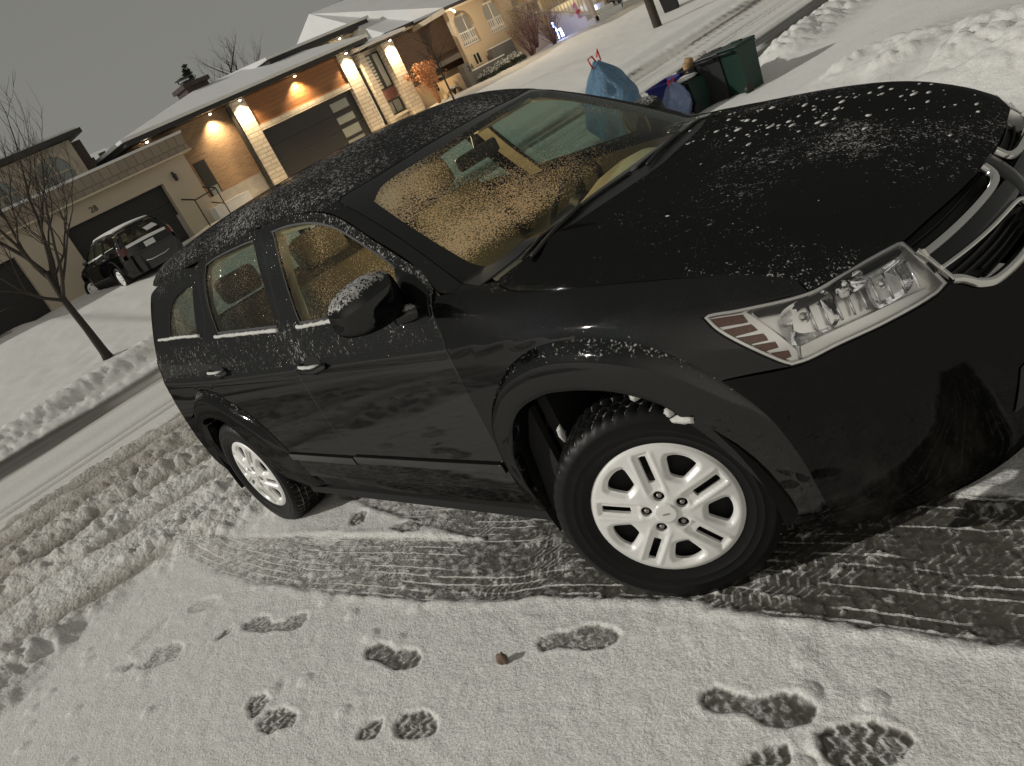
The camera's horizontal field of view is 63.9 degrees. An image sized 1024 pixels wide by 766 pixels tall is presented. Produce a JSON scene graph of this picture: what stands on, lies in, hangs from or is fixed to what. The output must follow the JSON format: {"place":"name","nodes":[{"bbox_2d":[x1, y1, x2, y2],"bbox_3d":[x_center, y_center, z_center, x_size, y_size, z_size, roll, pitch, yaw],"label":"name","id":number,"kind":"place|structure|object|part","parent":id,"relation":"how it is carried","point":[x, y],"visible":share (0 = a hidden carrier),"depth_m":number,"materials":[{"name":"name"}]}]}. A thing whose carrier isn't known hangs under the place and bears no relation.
{"place":"outdoors","nodes":[
{"label":"outdoors","id":0,"kind":"place"},
{"bbox_2d":[0,0,454,156],"label":"sky","id":1,"kind":"structure","parent":0,"point":[103,68],"materials":[{"name":"grey"}]},
{"bbox_2d":[0,0,740,449],"bbox_3d":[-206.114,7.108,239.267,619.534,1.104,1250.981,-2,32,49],"label":"lawn","id":2,"kind":"structure","parent":0,"point":[52,364],"depth_m":19.43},
{"bbox_2d":[0,71,113,360],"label":"bare tree","id":3,"kind":"object","parent":2,"relation":"on","point":[50,275],"visible":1,"depth_m":13.57,"materials":[{"name":"brown plant"}]},
{"bbox_2d":[77,148,108,248],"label":"house","id":4,"kind":"structure","parent":2,"relation":"on","point":[96,155],"depth_m":38.75,"materials":[{"name":"brick"}]},
{"bbox_2d":[0,126,214,334],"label":"house","id":5,"kind":"structure","parent":2,"relation":"on","point":[134,184],"depth_m":25.58,"materials":[{"name":"beige paint"}]},
{"bbox_2d":[0,177,25,208],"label":"window","id":6,"kind":"structure","parent":5,"relation":"in","point":[2,204],"depth_m":25.19,"materials":[{"name":"grey glass"}]},
{"bbox_2d":[0,258,50,334],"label":"garage door","id":7,"kind":"structure","parent":5,"relation":"in","point":[13,316],"depth_m":24.19,"materials":[{"name":"black metal"}]},
{"bbox_2d":[31,152,81,191],"bbox_3d":[-14.539,-6.736,26.027,0.120,1.090,1.380,-2,32,49],"label":"window","id":8,"kind":"structure","parent":5,"relation":"in","point":[61,167],"depth_m":26.10,"materials":[{"name":"grey glass"}]},
{"bbox_2d":[66,185,189,260],"bbox_3d":[-12.130,-4.540,26.429,0.080,2.390,3.450,-2,32,49],"label":"garage door","id":9,"kind":"structure","parent":5,"relation":"in","point":[89,230],"depth_m":26.23,"materials":[{"name":"black metal"}]},
{"bbox_2d":[81,215,182,293],"bbox_3d":[-10.939,-3.621,23.239,4.659,1.537,2.069,-2,32,49],"label":"parked car","id":10,"kind":"object","parent":2,"relation":"on","point":[141,245],"visible":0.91,"depth_m":21.64,"materials":[{"name":"black metal"}]},
{"bbox_3d":[-11.686,-3.261,23.024,1.169,1.054,0.301,-2,32,49],"label":"front door","id":11,"kind":"part","parent":10,"relation":"part of","materials":[{"name":"grey paint"}]},
{"bbox_3d":[-11.046,-3.282,22.295,1.127,1.058,0.288,-2,32,49],"label":"rear door","id":12,"kind":"part","parent":10,"relation":"part of","materials":[{"name":"grey paint"}]},
{"bbox_2d":[181,64,195,80],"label":"evergreen tree","id":13,"kind":"object","parent":2,"relation":"on","point":[185,71],"visible":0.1,"depth_m":45.17,"materials":[{"name":"green plant"}]},
{"bbox_2d":[181,186,230,225],"bbox_3d":[-10.460,-5.909,27.564,1.441,1.471,1.050,-2,32,49],"label":"hand rail","id":14,"kind":"object","parent":2,"relation":"on","point":[223,202],"visible":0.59,"depth_m":27.10,"materials":[{"name":"black metal"}]},
{"bbox_2d":[195,29,262,80],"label":"background tree","id":15,"kind":"object","parent":2,"relation":"on","point":[231,65],"visible":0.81,"depth_m":48.63,"materials":[{"name":"brown plant"}]},
{"bbox_2d":[94,15,425,239],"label":"house","id":16,"kind":"structure","parent":2,"relation":"on","point":[252,131],"depth_m":29.95,"materials":[{"name":"beige brick"}]},
{"bbox_2d":[193,159,222,196],"bbox_3d":[-10.308,-6.869,28.065,0.080,1.500,0.440,-2,32,49],"label":"door","id":17,"kind":"structure","parent":16,"relation":"in","point":[201,166],"depth_m":27.98,"materials":[{"name":"grey wood"}]},
{"bbox_2d":[262,90,371,176],"bbox_3d":[-7.114,-9.116,30.796,0.095,2.344,4.310,-2,32,49],"label":"garage door","id":18,"kind":"structure","parent":16,"relation":"in","point":[337,118],"depth_m":30.62,"materials":[{"name":"grey metal"}]},
{"bbox_2d":[357,68,387,124],"bbox_3d":[-5.566,-11.208,32.271,0.130,2.300,0.320,-2,32,49],"label":"slot window","id":19,"kind":"structure","parent":16,"relation":"in","point":[376,104],"depth_m":32.30,"materials":[{"name":"black"}]},
{"bbox_2d":[365,54,386,90],"bbox_3d":[-5.487,-12.212,32.434,0.145,1.420,0.460,-2,32,49],"label":"window","id":20,"kind":"structure","parent":16,"relation":"in","point":[368,57],"depth_m":32.47,"materials":[{"name":"black"}]},
{"bbox_2d":[370,51,393,87],"bbox_3d":[-5.206,-12.459,32.684,0.145,1.420,0.400,-2,32,49],"label":"window","id":21,"kind":"structure","parent":16,"relation":"in","point":[375,56],"depth_m":32.66,"materials":[{"name":"black"}]},
{"bbox_2d":[388,96,405,114],"bbox_3d":[-4.743,-11.112,33.051,0.145,0.580,0.870,-2,32,49],"label":"window","id":22,"kind":"structure","parent":16,"relation":"in","point":[396,105],"depth_m":33.08,"materials":[{"name":"black glass"}]},
{"bbox_2d":[403,56,446,103],"bbox_3d":[-3.135,-11.996,32.656,1.656,1.833,1.688,-16,23,28],"label":"orange shrub","id":23,"kind":"object","parent":2,"relation":"on","point":[429,69],"visible":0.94,"depth_m":32.40,"materials":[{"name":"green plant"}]},
{"bbox_2d":[406,17,454,98],"bbox_3d":[-2.363,-9.868,25.877,1.408,2.935,1.422,-14,24,31],"label":"sapling","id":24,"kind":"object","parent":2,"relation":"on","point":[443,76],"visible":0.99,"depth_m":25.89,"materials":[{"name":"brown plant"}]},
{"bbox_2d":[448,85,461,96],"bbox_3d":[-2.345,-11.838,33.282,0.686,0.423,0.687,-2,32,49],"label":"frosted plant","id":25,"kind":"object","parent":2,"relation":"on","point":[453,88],"visible":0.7,"depth_m":33.15,"materials":[{"name":"grey plant"}]},
{"bbox_2d":[297,0,622,108],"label":"house","id":26,"kind":"structure","parent":2,"relation":"on","point":[475,32],"depth_m":35.31,"materials":[{"name":"brown brick"}]},
{"bbox_2d":[432,75,443,91],"bbox_3d":[-3.154,-12.848,35.356,0.145,0.570,0.820,-2,32,49],"label":"window","id":27,"kind":"structure","parent":26,"relation":"in","point":[441,77],"depth_m":35.30,"materials":[{"name":"beige"}]},
{"bbox_2d":[454,13,474,42],"bbox_3d":[-2.051,-15.796,36.424,0.145,1.180,1.280,-2,32,49],"label":"window","id":28,"kind":"structure","parent":26,"relation":"in","point":[461,22],"depth_m":36.26,"materials":[{"name":"grey glass"}]},
{"bbox_2d":[471,50,483,65],"bbox_3d":[-1.462,-13.534,34.258,0.145,0.520,0.470,-2,32,49],"label":"window","id":29,"kind":"structure","parent":26,"relation":"in","point":[476,56],"depth_m":34.23,"materials":[{"name":"beige"}]},
{"bbox_2d":[482,0,502,29],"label":"window","id":30,"kind":"structure","parent":26,"relation":"in","point":[490,11],"depth_m":37.33,"materials":[{"name":"grey glass"}]},
{"bbox_2d":[438,38,518,98],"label":"retaining wall","id":31,"kind":"structure","parent":2,"relation":"on","point":[465,77],"depth_m":33.61,"materials":[{"name":"concrete"}]},
{"bbox_2d":[477,67,499,83],"bbox_3d":[-0.980,-12.495,33.176,0.909,0.534,1.245,-2,32,49],"label":"evergreen","id":32,"kind":"object","parent":2,"relation":"on","point":[488,73],"visible":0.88,"depth_m":32.98,"materials":[{"name":"green plant"}]},
{"bbox_2d":[492,58,514,75],"bbox_3d":[-0.432,-13.033,33.711,0.914,0.531,1.228,-2,32,49],"label":"evergreen","id":33,"kind":"object","parent":2,"relation":"on","point":[507,63],"visible":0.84,"depth_m":33.55,"materials":[{"name":"green plant"}]},
{"bbox_2d":[505,51,526,63],"bbox_3d":[0.097,-13.553,34.239,0.917,0.530,1.238,-2,32,49],"label":"evergreen","id":34,"kind":"object","parent":2,"relation":"on","point":[516,55],"visible":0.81,"depth_m":34.07,"materials":[{"name":"green plant"}]},
{"bbox_2d":[497,0,538,47],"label":"bare bush","id":35,"kind":"object","parent":2,"relation":"on","point":[537,35],"visible":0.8,"depth_m":35.30,"materials":[{"name":"brown plant"}]},
{"bbox_2d":[505,13,539,55],"bbox_3d":[0.632,-14.584,34.562,1.770,1.698,2.015,-24,21,8],"label":"bare bush","id":36,"kind":"object","parent":2,"relation":"on","point":[531,52],"visible":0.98,"depth_m":34.53,"materials":[{"name":"brown plant"}]},
{"bbox_2d":[529,4,560,44],"bbox_3d":[1.500,-15.190,34.984,1.661,1.583,1.892,-22,21,12],"label":"bare bush","id":37,"kind":"object","parent":2,"relation":"on","point":[553,38],"visible":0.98,"depth_m":34.97,"materials":[{"name":"brown plant"}]},
{"bbox_2d":[572,2,581,18],"bbox_3d":[2.934,-16.016,35.816,0.224,1.150,0.307,-2,32,49],"label":"striped pole","id":38,"kind":"object","parent":2,"relation":"on","point":[577,10],"visible":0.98,"depth_m":35.66,"materials":[{"name":"pink"}]},
{"bbox_2d":[605,0,622,6],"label":"garden shrub","id":39,"kind":"object","parent":2,"relation":"on","point":[617,1],"visible":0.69,"depth_m":37.13,"materials":[{"name":"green plant"}]},
{"bbox_2d":[644,0,661,27],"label":"utility pole","id":40,"kind":"object","parent":2,"relation":"on","point":[653,13],"visible":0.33,"depth_m":26.00,"materials":[{"name":"brown wood"}]},
{"bbox_2d":[659,0,679,12],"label":"wheeled bin","id":41,"kind":"object","parent":2,"relation":"on","point":[668,5],"visible":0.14,"depth_m":28.86,"materials":[{"name":"black plastic"}]},
{"bbox_2d":[0,0,829,625],"bbox_3d":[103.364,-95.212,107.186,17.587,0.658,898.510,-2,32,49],"label":"street","id":42,"kind":"structure","parent":0,"point":[112,464],"depth_m":8.84,"materials":[{"name":"white snow"}]},
{"bbox_2d":[583,49,641,141],"bbox_3d":[1.276,-3.631,10.574,0.796,1.312,0.770,-2,32,49],"label":"refuse bag","id":43,"kind":"object","parent":42,"relation":"on","point":[608,80],"visible":0.62,"depth_m":10.34,"materials":[{"name":"blue plastic"}]},
{"bbox_2d":[645,74,681,100],"bbox_3d":[2.149,-3.814,10.958,0.394,0.470,0.514,-2,32,49],"label":"recycling bin","id":44,"kind":"object","parent":42,"relation":"on","point":[658,89],"visible":0.29,"depth_m":10.81,"materials":[{"name":"blue plastic"}]},
{"bbox_2d":[662,76,692,114],"bbox_3d":[2.149,-3.695,10.663,0.399,0.575,0.392,-2,32,49],"label":"refuse bag","id":45,"kind":"object","parent":42,"relation":"on","point":[677,97],"visible":0.74,"depth_m":10.54,"materials":[{"name":"blue plastic"}]},
{"bbox_2d":[680,74,709,113],"bbox_3d":[2.393,-3.791,10.805,0.435,0.436,0.396,-32,21,-14],"label":"kerb bin","id":46,"kind":"object","parent":42,"relation":"on","point":[696,87],"visible":0.54,"depth_m":10.65,"materials":[{"name":"green plastic"}]},
{"bbox_2d":[675,72,697,83],"bbox_3d":[2.288,-3.994,10.737,0.331,0.069,0.372,-2,32,49],"label":"snow pile","id":47,"kind":"object","parent":46,"relation":"on","point":[687,77],"visible":0.93,"depth_m":10.65,"materials":[{"name":"white snow"}]},
{"bbox_2d":[692,46,732,105],"bbox_3d":[2.677,-3.971,10.608,0.460,0.632,0.396,-39,24,-30],"label":"wheeled bin","id":48,"kind":"object","parent":42,"relation":"on","point":[708,66],"visible":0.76,"depth_m":10.52,"materials":[{"name":"black plastic"}]},
{"bbox_2d":[0,78,1023,765],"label":"driveway","id":49,"kind":"structure","parent":0,"point":[216,616],"depth_m":2.72,"materials":[{"name":"white snow"}]},
{"bbox_2d":[496,652,507,664],"bbox_3d":[-0.033,0.897,2.672,0.036,0.045,0.037,-23,21,12],"label":"walnut","id":50,"kind":"object","parent":49,"relation":"on","point":[501,658],"visible":1,"depth_m":2.66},
{"bbox_2d":[151,81,1023,596],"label":"parked car","id":51,"kind":"object","parent":49,"relation":"on","point":[659,349],"visible":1,"depth_m":2.45,"materials":[{"name":"black paint"}]},
{"bbox_3d":[-1.165,-0.090,3.968,1.174,1.176,0.297,-4,30,50],"label":"rear door","id":52,"kind":"part","parent":51,"relation":"part of","materials":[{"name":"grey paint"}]},
{"bbox_3d":[-0.524,-0.135,3.188,1.218,1.171,0.310,-4,30,50],"label":"front door","id":53,"kind":"part","parent":51,"relation":"part of","materials":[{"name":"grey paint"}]},
{"bbox_3d":[-0.196,-0.940,4.828,1.174,1.176,0.297,-4,30,50],"label":"rear door","id":54,"kind":"part","parent":51,"relation":"part of","materials":[{"name":"grey paint"}]},
{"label":"front door","id":55,"kind":"part","parent":51,"relation":"part of","materials":[{"name":"grey paint"}]},
{"bbox_2d":[707,0,1023,112],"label":"front lawn","id":56,"kind":"structure","parent":0,"point":[976,44],"depth_m":7.57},
{"bbox_2d":[712,35,763,95],"bbox_3d":[2.864,-3.965,10.352,0.435,0.642,0.418,-36,22,-22],"label":"wheeled bin","id":57,"kind":"object","parent":56,"relation":"on","point":[739,61],"visible":0.98,"depth_m":10.23,"materials":[{"name":"green plastic"}]},
{"bbox_3d":[2.572,-3.932,11.107,0.449,0.310,0.445,-28,20,-3],"label":"kerb bin","id":58,"kind":"object","parent":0,"visible":0},
{"bbox_2d":[676,61,698,75],"bbox_3d":[2.490,-4.161,10.951,0.493,0.225,0.667,-2,32,49],"label":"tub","id":59,"kind":"object","parent":58,"relation":"on","point":[681,71],"visible":0.22,"depth_m":10.73,"materials":[{"name":"black plastic"}]},
{"bbox_2d":[682,62,690,72],"bbox_3d":[2.291,-4.130,10.739,0.106,0.128,0.110,-2,32,49],"label":"waste","id":60,"kind":"object","parent":59,"relation":"in","point":[686,65],"visible":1,"depth_m":10.70,"materials":[{"name":"brown cardboard"}]},
{"bbox_2d":[684,57,693,66],"bbox_3d":[2.332,-4.219,10.803,0.116,0.129,0.120,-2,32,49],"label":"waste","id":61,"kind":"object","parent":59,"relation":"in","point":[689,59],"visible":0.76,"depth_m":10.76,"materials":[{"name":"brown cardboard"}]}
]}

